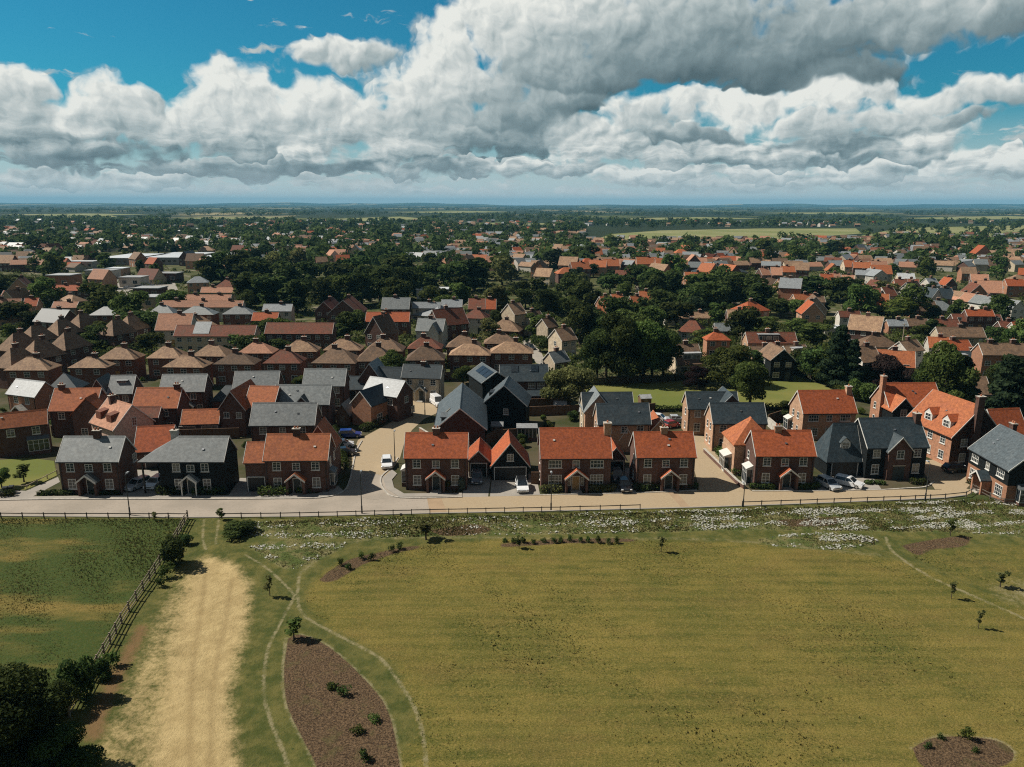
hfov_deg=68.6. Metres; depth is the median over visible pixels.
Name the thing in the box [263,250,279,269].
broadleaf tree
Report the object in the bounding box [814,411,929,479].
detached house
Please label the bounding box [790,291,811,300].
town house
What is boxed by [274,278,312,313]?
upright tree
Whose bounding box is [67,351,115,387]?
villa
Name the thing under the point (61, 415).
window
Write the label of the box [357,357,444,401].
detached house
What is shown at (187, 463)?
detached house
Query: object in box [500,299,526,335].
town house
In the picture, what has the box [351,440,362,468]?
kerb
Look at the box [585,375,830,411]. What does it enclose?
village green
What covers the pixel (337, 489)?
pavement
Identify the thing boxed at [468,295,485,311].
town house
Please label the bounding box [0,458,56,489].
corner lawn
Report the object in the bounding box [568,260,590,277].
town house
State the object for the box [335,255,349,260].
town house
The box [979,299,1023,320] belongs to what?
town house
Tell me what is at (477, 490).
driveway
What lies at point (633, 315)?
broadleaf tree
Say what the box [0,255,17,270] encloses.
town house
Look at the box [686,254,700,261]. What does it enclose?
town house
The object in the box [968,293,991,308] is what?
town house
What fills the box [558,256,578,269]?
town house
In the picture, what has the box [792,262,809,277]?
town house
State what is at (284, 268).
broadleaf tree
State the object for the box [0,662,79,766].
broadleaf tree
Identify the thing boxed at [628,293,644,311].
town house
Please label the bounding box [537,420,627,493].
detached house
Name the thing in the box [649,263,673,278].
town house
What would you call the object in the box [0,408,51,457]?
detached house
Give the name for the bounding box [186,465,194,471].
window
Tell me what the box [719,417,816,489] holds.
detached house
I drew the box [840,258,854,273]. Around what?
town house
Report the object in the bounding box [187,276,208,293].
villa
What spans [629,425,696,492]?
detached house
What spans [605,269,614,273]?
broadleaf tree
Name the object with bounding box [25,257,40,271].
broadleaf tree
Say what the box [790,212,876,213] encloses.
field
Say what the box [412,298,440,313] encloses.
town house
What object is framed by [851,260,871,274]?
town house
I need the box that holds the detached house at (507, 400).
[483,376,531,430]
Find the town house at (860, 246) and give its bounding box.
[853,244,867,249]
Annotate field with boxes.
[1,213,148,215]
[187,216,282,218]
[339,217,417,220]
[411,211,495,212]
[601,228,861,238]
[626,217,757,219]
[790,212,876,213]
[862,225,1023,236]
[916,216,1023,219]
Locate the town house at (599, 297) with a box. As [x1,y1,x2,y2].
[595,292,606,313]
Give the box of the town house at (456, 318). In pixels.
[430,304,469,340]
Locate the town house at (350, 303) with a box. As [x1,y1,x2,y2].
[328,294,367,328]
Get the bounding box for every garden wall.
[703,448,743,488]
[767,417,775,429]
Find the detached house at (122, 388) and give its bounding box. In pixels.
[92,373,143,403]
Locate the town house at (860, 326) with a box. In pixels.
[847,311,884,340]
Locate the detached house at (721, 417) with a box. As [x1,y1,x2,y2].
[704,402,767,450]
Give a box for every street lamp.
[125,471,130,514]
[360,470,362,513]
[393,430,395,462]
[424,387,425,414]
[550,471,551,509]
[742,481,744,506]
[924,460,929,500]
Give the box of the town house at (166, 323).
[154,309,197,346]
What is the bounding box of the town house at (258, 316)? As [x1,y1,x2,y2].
[251,308,281,321]
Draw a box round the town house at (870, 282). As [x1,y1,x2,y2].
[866,278,878,286]
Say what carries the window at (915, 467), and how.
in the detached house at (890, 448)
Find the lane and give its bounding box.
[522,340,543,363]
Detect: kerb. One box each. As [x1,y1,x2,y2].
[0,469,352,499]
[1,495,965,517]
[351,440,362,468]
[380,457,461,498]
[540,489,696,494]
[752,489,881,490]
[882,481,934,489]
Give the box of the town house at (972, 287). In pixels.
[961,280,987,295]
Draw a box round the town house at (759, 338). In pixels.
[742,327,796,345]
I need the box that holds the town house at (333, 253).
[326,250,338,261]
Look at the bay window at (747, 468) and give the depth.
109.86 m
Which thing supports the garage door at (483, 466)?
in the detached house at (435, 459)
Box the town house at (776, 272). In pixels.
[770,265,781,279]
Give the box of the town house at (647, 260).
[634,255,656,269]
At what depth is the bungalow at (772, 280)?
361.18 m
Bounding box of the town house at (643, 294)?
[638,288,650,306]
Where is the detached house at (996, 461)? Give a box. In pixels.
[966,420,1023,506]
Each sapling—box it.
[12,464,29,481]
[151,512,156,518]
[215,508,225,518]
[262,574,271,595]
[283,616,302,639]
[413,517,437,539]
[513,535,524,544]
[657,536,666,549]
[947,518,956,535]
[949,581,957,598]
[976,610,985,628]
[996,571,1011,586]
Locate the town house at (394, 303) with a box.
[381,294,411,320]
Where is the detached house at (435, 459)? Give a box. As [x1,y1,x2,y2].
[400,426,491,492]
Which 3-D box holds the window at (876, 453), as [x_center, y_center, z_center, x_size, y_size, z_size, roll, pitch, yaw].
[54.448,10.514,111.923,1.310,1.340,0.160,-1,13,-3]
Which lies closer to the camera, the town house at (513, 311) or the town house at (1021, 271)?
the town house at (513, 311)
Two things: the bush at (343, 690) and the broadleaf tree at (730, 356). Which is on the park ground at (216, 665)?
the bush at (343, 690)
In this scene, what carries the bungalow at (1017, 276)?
on the ground at (596, 231)
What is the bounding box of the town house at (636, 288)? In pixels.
[635,274,642,290]
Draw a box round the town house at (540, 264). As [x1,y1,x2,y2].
[531,260,548,276]
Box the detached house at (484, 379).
[467,362,506,399]
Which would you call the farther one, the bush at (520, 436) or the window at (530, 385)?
the window at (530, 385)
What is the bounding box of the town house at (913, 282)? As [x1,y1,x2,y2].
[897,278,920,294]
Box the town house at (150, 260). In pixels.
[144,257,163,271]
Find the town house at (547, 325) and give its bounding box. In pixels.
[536,314,558,336]
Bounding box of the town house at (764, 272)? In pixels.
[756,266,770,278]
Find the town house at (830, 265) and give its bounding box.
[824,263,836,273]
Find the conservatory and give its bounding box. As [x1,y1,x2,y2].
[516,423,537,440]
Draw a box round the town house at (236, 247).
[230,245,244,252]
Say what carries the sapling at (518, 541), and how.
on the park ground at (216, 665)
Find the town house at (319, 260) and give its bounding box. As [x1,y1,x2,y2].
[315,257,327,268]
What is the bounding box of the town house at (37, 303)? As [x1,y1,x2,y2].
[24,294,42,311]
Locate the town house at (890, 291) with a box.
[881,284,897,300]
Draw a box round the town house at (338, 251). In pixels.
[331,249,346,254]
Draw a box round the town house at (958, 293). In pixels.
[950,287,967,296]
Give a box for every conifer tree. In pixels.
[815,324,850,385]
[837,339,863,382]
[946,355,981,399]
[973,353,1023,417]
[1010,378,1023,416]
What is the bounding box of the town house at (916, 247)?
[912,246,928,250]
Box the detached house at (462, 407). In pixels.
[434,383,487,447]
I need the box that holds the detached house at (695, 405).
[681,386,738,434]
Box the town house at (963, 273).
[956,267,976,282]
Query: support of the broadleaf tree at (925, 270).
on the ground at (596, 231)
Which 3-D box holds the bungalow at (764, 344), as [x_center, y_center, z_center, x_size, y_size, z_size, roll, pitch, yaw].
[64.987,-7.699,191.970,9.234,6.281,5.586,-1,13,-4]
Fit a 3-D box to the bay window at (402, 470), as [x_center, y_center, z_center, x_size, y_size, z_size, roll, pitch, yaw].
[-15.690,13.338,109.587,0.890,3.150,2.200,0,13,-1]
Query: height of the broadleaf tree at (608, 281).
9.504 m
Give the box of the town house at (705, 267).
[698,262,716,271]
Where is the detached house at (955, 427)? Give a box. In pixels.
[906,389,1023,466]
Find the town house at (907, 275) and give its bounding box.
[895,271,915,278]
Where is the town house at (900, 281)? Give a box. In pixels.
[891,276,907,285]
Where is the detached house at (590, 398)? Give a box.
[579,386,633,426]
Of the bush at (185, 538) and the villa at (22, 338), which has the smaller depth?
the bush at (185, 538)
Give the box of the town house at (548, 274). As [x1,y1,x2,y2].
[533,268,555,285]
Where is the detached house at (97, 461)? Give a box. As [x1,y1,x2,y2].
[55,428,137,495]
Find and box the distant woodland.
[0,206,1023,265]
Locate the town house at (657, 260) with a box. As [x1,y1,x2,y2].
[654,257,682,272]
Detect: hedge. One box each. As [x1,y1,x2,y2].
[0,489,16,497]
[36,489,74,495]
[90,489,119,494]
[154,485,185,494]
[191,486,225,494]
[257,484,290,495]
[295,483,336,493]
[332,425,348,469]
[359,415,388,431]
[539,483,564,492]
[588,483,617,492]
[592,371,641,385]
[632,482,659,490]
[640,367,690,382]
[655,404,682,411]
[674,482,698,488]
[713,445,741,475]
[749,482,775,488]
[765,402,782,410]
[794,365,824,383]
[798,482,820,488]
[825,380,843,389]
[864,479,886,484]
[909,477,926,484]
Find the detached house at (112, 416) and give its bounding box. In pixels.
[89,393,155,444]
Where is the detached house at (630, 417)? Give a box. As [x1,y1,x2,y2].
[593,402,651,451]
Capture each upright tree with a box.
[36,251,66,272]
[84,321,107,337]
[135,259,144,272]
[169,244,179,252]
[230,271,262,304]
[250,273,283,305]
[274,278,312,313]
[278,276,286,282]
[335,322,348,338]
[421,252,435,262]
[435,287,449,295]
[449,282,471,304]
[452,275,469,286]
[459,258,490,289]
[473,257,489,270]
[483,284,510,311]
[525,313,545,334]
[528,277,547,291]
[585,246,600,256]
[660,254,680,271]
[708,302,726,322]
[745,282,776,308]
[751,316,778,330]
[755,239,771,249]
[779,400,789,414]
[797,322,833,342]
[799,276,821,295]
[913,260,927,274]
[925,318,946,330]
[946,299,969,314]
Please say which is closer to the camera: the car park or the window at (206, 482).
the window at (206, 482)
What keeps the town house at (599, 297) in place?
on the ground at (596, 231)
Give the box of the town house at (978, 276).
[968,271,988,283]
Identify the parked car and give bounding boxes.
[124,474,149,491]
[143,473,160,488]
[338,428,361,437]
[340,446,356,455]
[341,438,353,447]
[380,454,392,468]
[470,468,483,483]
[515,475,528,492]
[525,343,535,348]
[610,467,624,481]
[616,476,632,491]
[655,412,665,420]
[663,419,679,428]
[665,414,681,421]
[815,474,842,490]
[833,473,864,488]
[941,462,967,473]
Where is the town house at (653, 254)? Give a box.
[642,253,656,256]
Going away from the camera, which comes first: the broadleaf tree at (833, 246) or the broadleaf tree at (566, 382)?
the broadleaf tree at (566, 382)
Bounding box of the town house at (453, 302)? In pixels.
[441,296,462,307]
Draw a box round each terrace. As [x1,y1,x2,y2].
[48,282,95,301]
[162,297,245,320]
[173,322,260,352]
[184,291,233,299]
[200,284,235,299]
[264,322,336,349]
[961,306,995,329]
[970,338,1023,375]
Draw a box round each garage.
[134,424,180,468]
[178,408,220,428]
[334,398,351,425]
[349,376,364,400]
[489,429,530,479]
[650,410,669,430]
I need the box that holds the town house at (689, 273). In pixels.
[682,269,709,284]
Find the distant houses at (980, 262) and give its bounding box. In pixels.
[0,219,1023,271]
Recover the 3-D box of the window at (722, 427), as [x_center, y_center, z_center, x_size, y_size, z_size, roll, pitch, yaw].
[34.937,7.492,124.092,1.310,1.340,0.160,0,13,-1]
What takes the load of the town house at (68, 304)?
on the ground at (596, 231)
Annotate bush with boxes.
[45,679,81,714]
[56,654,96,700]
[95,657,111,682]
[100,648,120,666]
[151,577,164,587]
[158,561,174,577]
[159,534,186,565]
[179,533,193,544]
[221,519,257,538]
[326,681,339,690]
[336,684,352,695]
[337,557,343,565]
[345,562,351,568]
[349,724,366,734]
[359,748,372,762]
[367,552,375,560]
[367,712,380,724]
[396,542,402,550]
[445,480,450,487]
[458,477,464,490]
[517,433,527,440]
[519,438,526,447]
[543,421,553,426]
[567,410,578,420]
[595,535,601,543]
[840,378,861,397]
[854,382,876,401]
[857,407,865,413]
[923,741,932,749]
[937,732,945,740]
[956,726,975,739]
[971,745,979,752]
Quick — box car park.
[117,279,177,294]
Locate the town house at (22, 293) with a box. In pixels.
[2,287,29,301]
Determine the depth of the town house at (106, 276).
356.08 m
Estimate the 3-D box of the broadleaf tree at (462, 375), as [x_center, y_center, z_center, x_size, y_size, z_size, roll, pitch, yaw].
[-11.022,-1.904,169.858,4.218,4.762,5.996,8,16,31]
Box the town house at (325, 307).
[314,295,338,321]
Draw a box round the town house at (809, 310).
[796,297,824,322]
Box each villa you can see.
[0,327,34,356]
[0,341,32,388]
[3,351,62,388]
[24,320,57,342]
[26,334,67,373]
[48,314,84,336]
[52,326,92,369]
[57,291,87,302]
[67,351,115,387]
[71,309,97,331]
[90,305,115,322]
[96,314,138,349]
[99,342,146,377]
[123,311,151,341]
[146,341,187,378]
[150,301,176,312]
[162,349,213,383]
[182,302,219,324]
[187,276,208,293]
[195,339,231,375]
[212,347,261,384]
[215,277,231,286]
[221,302,256,324]
[239,337,278,370]
[262,345,307,383]
[283,335,321,367]
[311,343,358,375]
[322,334,364,355]
[356,341,389,375]
[363,333,405,359]
[405,341,445,370]
[407,332,443,353]
[442,253,455,263]
[445,330,481,364]
[448,338,490,371]
[466,306,489,333]
[483,328,513,349]
[490,336,533,371]
[554,267,569,282]
[674,249,686,252]
[702,327,731,355]
[731,298,770,317]
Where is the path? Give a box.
[0,477,59,496]
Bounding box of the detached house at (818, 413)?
[783,384,857,439]
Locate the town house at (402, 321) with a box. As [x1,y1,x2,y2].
[365,308,411,337]
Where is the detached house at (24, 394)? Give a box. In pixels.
[5,378,53,418]
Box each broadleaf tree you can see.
[0,274,11,286]
[0,276,12,294]
[0,300,32,320]
[0,323,24,336]
[0,467,10,487]
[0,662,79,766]
[0,720,106,766]
[3,274,34,282]
[13,310,39,328]
[22,238,43,250]
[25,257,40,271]
[27,276,67,308]
[40,254,68,276]
[62,249,73,256]
[76,281,122,313]
[80,324,109,345]
[82,275,88,282]
[87,339,106,351]
[95,252,116,268]
[107,290,151,321]
[113,309,157,332]
[134,332,164,351]
[148,263,162,271]
[155,290,186,306]
[192,255,223,282]
[203,250,232,282]
[222,249,251,279]
[223,334,242,349]
[235,335,266,348]
[236,289,258,310]
[242,256,266,273]
[242,259,274,273]
[247,248,263,257]
[250,317,275,343]
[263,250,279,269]
[267,338,292,350]
[269,260,304,280]
[274,318,290,321]
[285,247,307,262]
[291,375,302,383]
[294,260,323,279]
[306,276,336,304]
[319,274,357,302]
[321,261,352,276]
[335,311,364,331]
[336,255,370,274]
[342,272,381,303]
[351,310,365,329]
[352,264,376,287]
[359,264,395,301]
[378,277,415,306]
[379,349,404,366]
[380,254,414,273]
[391,266,424,296]
[401,357,410,365]
[408,272,439,286]
[415,263,435,273]
[415,285,439,301]
[422,260,447,284]
[432,294,457,301]
[436,260,477,288]
[451,365,471,383]
[452,253,463,265]
[479,318,503,339]
[488,256,517,284]
[489,252,521,276]
[490,310,501,321]
[507,280,530,297]
[515,288,536,308]
[530,289,560,312]
[530,334,547,351]
[539,365,596,404]
[541,312,555,317]
[542,248,566,269]
[544,289,562,313]
[553,296,576,316]
[554,272,582,296]
[560,297,599,343]
[562,253,576,256]
[566,280,602,307]
[567,247,585,255]
[568,267,586,277]
[577,272,590,281]
[579,328,616,376]
[582,307,605,316]
[589,315,602,332]
[590,263,598,276]
[596,273,612,283]
[597,273,623,292]
[598,296,642,316]
[598,311,644,377]
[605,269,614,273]
[610,319,651,376]
[613,281,632,296]
[615,308,654,321]
[620,275,634,285]
[621,319,672,380]
[624,264,652,289]
[630,253,643,258]
[636,268,672,292]
[636,289,676,312]
[638,305,666,329]
[643,274,668,290]
[646,329,683,374]
[658,300,694,327]
[661,268,686,294]
[671,257,689,271]
[673,283,711,308]
[681,272,718,290]
[682,365,709,389]
[687,244,700,251]
[689,296,709,311]
[691,327,718,341]
[699,345,761,384]
[700,281,731,309]
[705,264,731,289]
[717,271,748,299]
[723,306,763,344]
[725,273,768,302]
[725,303,735,311]
[729,361,772,401]
[750,350,764,365]
[756,319,778,331]
[762,245,780,259]
[765,297,788,317]
[772,282,778,296]
[783,318,807,332]
[784,299,803,313]
[785,245,807,260]
[790,347,811,369]
[795,345,826,372]
[809,345,840,378]
[810,274,832,296]
[816,322,835,333]
[819,240,841,254]
[820,267,846,274]
[821,276,856,301]
[825,300,830,310]
[831,239,846,250]
[839,279,865,298]
[842,283,880,312]
[846,283,872,301]
[860,366,891,382]
[864,293,880,305]
[867,354,914,385]
[871,297,917,318]
[873,280,900,298]
[889,263,902,275]
[898,283,933,317]
[909,324,930,335]
[911,354,941,386]
[914,341,981,401]
[915,255,936,277]
[922,304,943,315]
[925,281,939,287]
[938,236,958,247]
[978,294,1015,320]
[984,326,1005,341]
[984,362,1000,383]
[986,264,1006,277]
[989,363,1001,383]
[993,256,1009,267]
[998,318,1023,342]
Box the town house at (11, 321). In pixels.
[0,295,24,328]
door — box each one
[86,479,93,493]
[144,455,157,468]
[178,426,195,428]
[187,479,194,493]
[201,425,217,428]
[247,476,265,491]
[292,478,301,491]
[340,416,344,425]
[350,391,355,400]
[418,390,423,399]
[432,475,440,489]
[470,463,486,476]
[494,466,526,479]
[571,476,579,489]
[611,460,623,474]
[664,474,672,488]
[782,473,790,486]
[785,372,789,380]
[830,463,858,475]
[892,466,904,479]
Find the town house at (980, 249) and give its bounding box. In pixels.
[969,245,990,253]
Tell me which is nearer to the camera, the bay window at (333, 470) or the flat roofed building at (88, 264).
the bay window at (333, 470)
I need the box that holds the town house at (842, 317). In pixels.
[835,307,860,324]
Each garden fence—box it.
[179,428,239,437]
[444,372,457,379]
[486,428,516,443]
[529,405,579,415]
[530,398,565,405]
[531,472,539,483]
[649,403,655,412]
[768,410,783,421]
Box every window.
[6,429,15,437]
[10,372,15,376]
[13,396,18,403]
[24,372,29,376]
[24,397,29,404]
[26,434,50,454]
[31,426,40,434]
[38,372,43,376]
[58,412,65,419]
[65,463,75,471]
[68,479,77,489]
[75,369,81,374]
[81,428,88,435]
[84,464,93,471]
[93,369,99,374]
[103,463,112,471]
[105,479,114,489]
[122,395,128,401]
[131,417,136,426]
[132,452,137,462]
[153,360,158,364]
[154,370,160,374]
[167,369,173,373]
[172,463,180,471]
[174,479,182,489]
[180,369,186,373]
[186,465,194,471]
[190,393,196,399]
[200,463,209,471]
[203,479,210,489]
[218,366,223,370]
[219,376,225,381]
[223,412,229,418]
[236,412,242,418]
[259,427,266,434]
[272,462,281,470]
[273,478,281,488]
[279,365,284,369]
[279,427,285,432]
[291,365,296,369]
[292,463,300,470]
[300,427,305,432]
[311,462,319,470]
[312,477,320,487]
[329,465,337,488]
[333,387,339,393]
[335,399,339,405]
[359,363,364,367]
[377,412,382,421]
[387,398,392,405]
[400,464,405,486]
[412,460,420,468]
[413,475,421,485]
[418,380,423,385]
[430,379,435,385]
[431,460,439,468]
[450,460,459,468]
[451,475,458,485]
[480,357,485,361]
[503,408,507,414]
[506,454,513,461]
[528,383,535,388]
[537,383,544,388]
[548,460,561,468]
[548,475,561,486]
[572,460,579,468]
[590,460,603,468]
[590,474,602,486]
[620,426,627,433]
[637,426,643,430]
[643,459,651,467]
[643,474,650,484]
[661,460,669,467]
[679,459,687,467]
[679,474,686,484]
[693,423,699,431]
[694,410,700,417]
[718,438,723,446]
[719,425,726,432]
[719,448,731,471]
[742,461,752,484]
[761,473,769,483]
[762,458,770,466]
[772,372,778,377]
[781,458,788,466]
[783,414,792,429]
[798,473,805,483]
[799,458,807,466]
[807,428,817,435]
[808,415,818,421]
[826,415,832,421]
[839,415,850,421]
[870,464,878,474]
[873,450,880,457]
[896,450,904,458]
[900,410,906,416]
[910,463,919,473]
[913,449,921,457]
[927,430,932,438]
[937,449,943,459]
[939,435,945,444]
[958,453,965,462]
[960,439,967,446]
[968,467,974,478]
[970,453,978,464]
[984,461,989,470]
[993,482,1002,498]
[996,467,1004,479]
[1015,484,1023,506]
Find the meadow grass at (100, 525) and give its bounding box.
[0,517,188,695]
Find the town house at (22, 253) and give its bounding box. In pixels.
[15,251,29,255]
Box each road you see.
[0,492,429,516]
[352,396,444,475]
[441,487,972,511]
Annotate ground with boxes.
[0,205,1023,500]
[0,501,1023,766]
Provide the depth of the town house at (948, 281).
339.02 m
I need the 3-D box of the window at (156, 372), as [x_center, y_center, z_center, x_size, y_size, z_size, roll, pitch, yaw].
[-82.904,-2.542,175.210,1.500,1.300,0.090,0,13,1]
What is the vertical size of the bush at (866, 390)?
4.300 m
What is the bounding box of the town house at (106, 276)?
[87,269,117,286]
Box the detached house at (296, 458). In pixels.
[243,416,341,494]
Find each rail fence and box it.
[68,510,188,717]
[972,484,1015,503]
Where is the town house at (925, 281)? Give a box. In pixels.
[920,275,940,287]
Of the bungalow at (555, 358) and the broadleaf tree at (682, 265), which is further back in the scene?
the broadleaf tree at (682, 265)
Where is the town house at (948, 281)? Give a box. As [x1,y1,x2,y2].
[939,275,957,290]
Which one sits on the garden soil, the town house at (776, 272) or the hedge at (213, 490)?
the hedge at (213, 490)
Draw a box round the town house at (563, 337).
[547,323,577,355]
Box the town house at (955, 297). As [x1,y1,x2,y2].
[951,289,980,303]
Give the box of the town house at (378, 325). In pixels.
[364,311,398,346]
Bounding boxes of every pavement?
[0,486,342,500]
[383,470,461,496]
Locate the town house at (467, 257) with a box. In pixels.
[462,255,474,260]
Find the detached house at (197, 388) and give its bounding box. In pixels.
[159,373,213,408]
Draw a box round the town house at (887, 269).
[869,265,892,282]
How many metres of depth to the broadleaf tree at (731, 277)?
296.90 m
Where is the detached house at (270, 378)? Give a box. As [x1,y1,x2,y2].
[210,370,284,407]
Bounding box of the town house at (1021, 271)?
[1017,268,1023,275]
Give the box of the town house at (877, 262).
[868,259,887,264]
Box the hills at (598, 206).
[0,204,1023,208]
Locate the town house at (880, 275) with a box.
[864,267,888,283]
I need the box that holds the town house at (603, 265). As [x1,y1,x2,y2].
[589,258,607,275]
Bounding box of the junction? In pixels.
[344,470,398,499]
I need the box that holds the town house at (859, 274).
[855,268,869,279]
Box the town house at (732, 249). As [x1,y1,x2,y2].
[729,247,743,252]
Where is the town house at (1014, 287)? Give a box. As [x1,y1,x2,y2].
[1002,277,1023,296]
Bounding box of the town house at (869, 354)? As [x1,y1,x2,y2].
[859,341,878,382]
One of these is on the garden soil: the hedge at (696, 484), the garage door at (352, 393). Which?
the hedge at (696, 484)
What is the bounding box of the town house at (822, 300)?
[816,293,825,305]
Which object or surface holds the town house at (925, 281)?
on the ground at (596, 231)
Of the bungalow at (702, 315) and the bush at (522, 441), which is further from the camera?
the bungalow at (702, 315)
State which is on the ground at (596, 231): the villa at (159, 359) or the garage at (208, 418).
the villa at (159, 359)
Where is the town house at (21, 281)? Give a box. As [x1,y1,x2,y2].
[7,274,32,293]
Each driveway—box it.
[123,470,160,494]
[229,478,258,494]
[462,470,491,496]
[490,474,539,495]
[612,468,635,492]
[694,435,750,490]
[818,476,880,489]
[924,460,969,488]
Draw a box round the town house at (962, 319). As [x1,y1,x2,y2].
[947,314,1002,326]
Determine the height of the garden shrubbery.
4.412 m
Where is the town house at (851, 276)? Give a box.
[841,273,854,279]
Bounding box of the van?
[429,393,441,406]
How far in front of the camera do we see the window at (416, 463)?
106.89 m
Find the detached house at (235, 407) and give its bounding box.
[217,379,281,435]
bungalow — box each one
[137,268,166,283]
[194,312,216,324]
[197,246,214,251]
[411,301,442,322]
[486,316,524,337]
[525,247,536,251]
[542,346,570,369]
[615,270,633,284]
[663,313,689,325]
[669,339,702,374]
[677,316,705,339]
[691,263,748,275]
[693,308,710,325]
[713,319,736,337]
[749,341,781,358]
[766,276,775,285]
[782,340,806,369]
[858,294,888,312]
[858,330,895,349]
[884,316,908,333]
[905,315,926,333]
[908,301,935,317]
[923,333,949,353]
[928,315,959,326]
[930,323,986,345]
[933,297,950,315]
[934,335,971,352]
[960,346,973,361]
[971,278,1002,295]
[972,376,992,396]
[992,317,1015,331]
[1006,274,1023,278]
[1007,318,1022,327]
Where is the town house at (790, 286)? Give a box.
[778,275,802,299]
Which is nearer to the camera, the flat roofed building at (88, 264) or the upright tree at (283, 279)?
the upright tree at (283, 279)
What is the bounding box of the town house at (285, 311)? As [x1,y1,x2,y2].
[262,300,294,321]
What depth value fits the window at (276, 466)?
105.67 m
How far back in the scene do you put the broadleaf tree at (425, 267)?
354.06 m
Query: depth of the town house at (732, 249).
535.05 m
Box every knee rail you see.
[0,512,186,518]
[14,470,56,488]
[221,504,640,518]
[742,485,976,505]
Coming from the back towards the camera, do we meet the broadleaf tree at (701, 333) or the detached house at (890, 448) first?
the broadleaf tree at (701, 333)
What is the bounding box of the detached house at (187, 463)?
[137,427,238,495]
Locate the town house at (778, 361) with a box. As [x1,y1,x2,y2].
[758,340,795,380]
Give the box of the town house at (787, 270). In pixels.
[780,264,795,277]
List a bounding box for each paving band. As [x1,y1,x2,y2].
[427,498,445,511]
[668,492,689,506]
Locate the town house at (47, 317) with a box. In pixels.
[32,306,76,328]
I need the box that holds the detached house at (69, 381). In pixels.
[51,373,89,387]
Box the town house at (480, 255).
[472,253,487,259]
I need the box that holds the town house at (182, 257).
[178,250,194,265]
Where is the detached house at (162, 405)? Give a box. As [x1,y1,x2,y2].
[132,382,190,428]
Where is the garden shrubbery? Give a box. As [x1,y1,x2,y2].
[0,264,1023,371]
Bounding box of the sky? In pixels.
[0,0,1023,205]
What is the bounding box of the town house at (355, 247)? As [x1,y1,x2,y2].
[349,245,360,253]
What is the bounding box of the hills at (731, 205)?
[0,202,1023,206]
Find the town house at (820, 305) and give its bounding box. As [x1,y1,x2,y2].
[804,292,826,319]
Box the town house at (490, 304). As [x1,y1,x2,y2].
[485,295,496,314]
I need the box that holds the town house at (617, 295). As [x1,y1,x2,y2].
[610,291,623,299]
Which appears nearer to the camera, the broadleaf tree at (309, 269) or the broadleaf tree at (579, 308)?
the broadleaf tree at (579, 308)
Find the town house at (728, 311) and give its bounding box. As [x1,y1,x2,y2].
[725,306,741,322]
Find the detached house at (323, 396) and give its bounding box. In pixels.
[275,384,335,425]
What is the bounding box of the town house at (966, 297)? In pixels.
[958,291,985,304]
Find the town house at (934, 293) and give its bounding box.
[924,286,942,300]
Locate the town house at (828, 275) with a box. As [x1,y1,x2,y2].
[819,272,833,287]
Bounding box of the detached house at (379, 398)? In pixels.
[349,376,414,425]
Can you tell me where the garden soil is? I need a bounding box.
[0,370,970,496]
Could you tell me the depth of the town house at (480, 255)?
475.24 m
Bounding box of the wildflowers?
[248,499,1023,568]
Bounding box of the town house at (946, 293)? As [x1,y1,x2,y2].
[937,285,953,304]
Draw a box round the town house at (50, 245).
[44,243,60,247]
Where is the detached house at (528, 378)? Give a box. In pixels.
[499,364,548,398]
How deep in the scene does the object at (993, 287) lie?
332.41 m
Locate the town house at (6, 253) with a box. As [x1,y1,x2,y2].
[0,252,12,254]
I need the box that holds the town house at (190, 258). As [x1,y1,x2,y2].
[185,253,204,268]
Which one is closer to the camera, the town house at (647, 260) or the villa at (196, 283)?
the villa at (196, 283)
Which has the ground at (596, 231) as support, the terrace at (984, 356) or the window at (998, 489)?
the terrace at (984, 356)
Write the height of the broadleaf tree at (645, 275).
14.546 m
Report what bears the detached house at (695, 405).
on the garden soil
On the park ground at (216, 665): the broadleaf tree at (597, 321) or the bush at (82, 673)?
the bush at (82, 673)
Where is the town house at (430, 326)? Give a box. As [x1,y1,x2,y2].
[415,314,447,347]
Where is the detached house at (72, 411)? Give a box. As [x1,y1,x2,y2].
[48,382,106,437]
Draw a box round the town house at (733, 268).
[718,264,740,271]
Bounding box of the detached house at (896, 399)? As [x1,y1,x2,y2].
[869,374,938,416]
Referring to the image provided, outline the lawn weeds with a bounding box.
[399,619,1021,765]
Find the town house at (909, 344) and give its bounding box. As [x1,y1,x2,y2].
[888,335,924,368]
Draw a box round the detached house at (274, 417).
[249,402,322,440]
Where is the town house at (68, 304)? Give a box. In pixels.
[51,298,79,314]
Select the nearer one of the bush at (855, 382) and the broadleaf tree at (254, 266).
the bush at (855, 382)
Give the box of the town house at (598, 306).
[596,301,605,316]
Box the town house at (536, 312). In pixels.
[525,307,542,336]
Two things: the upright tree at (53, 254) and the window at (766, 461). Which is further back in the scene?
the upright tree at (53, 254)
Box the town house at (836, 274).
[830,270,840,289]
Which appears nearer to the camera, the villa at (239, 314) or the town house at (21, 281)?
the villa at (239, 314)
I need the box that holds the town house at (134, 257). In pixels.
[128,252,146,266]
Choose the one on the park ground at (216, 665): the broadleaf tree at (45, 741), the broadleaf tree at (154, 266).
the broadleaf tree at (45, 741)
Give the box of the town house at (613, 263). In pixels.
[603,257,619,273]
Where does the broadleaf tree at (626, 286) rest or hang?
on the ground at (596, 231)
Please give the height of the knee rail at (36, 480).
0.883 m
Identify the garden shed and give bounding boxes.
[491,421,503,431]
[553,400,566,405]
[637,394,651,403]
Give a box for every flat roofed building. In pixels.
[45,273,82,284]
[72,260,98,268]
[84,269,120,278]
[100,253,170,264]
[105,267,130,275]
[118,275,149,286]
[132,286,167,299]
[141,294,160,309]
[145,252,214,264]
[162,272,183,282]
[416,287,449,299]
[823,325,839,337]
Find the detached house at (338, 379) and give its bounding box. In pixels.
[302,368,349,408]
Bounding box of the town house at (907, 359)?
[877,345,915,379]

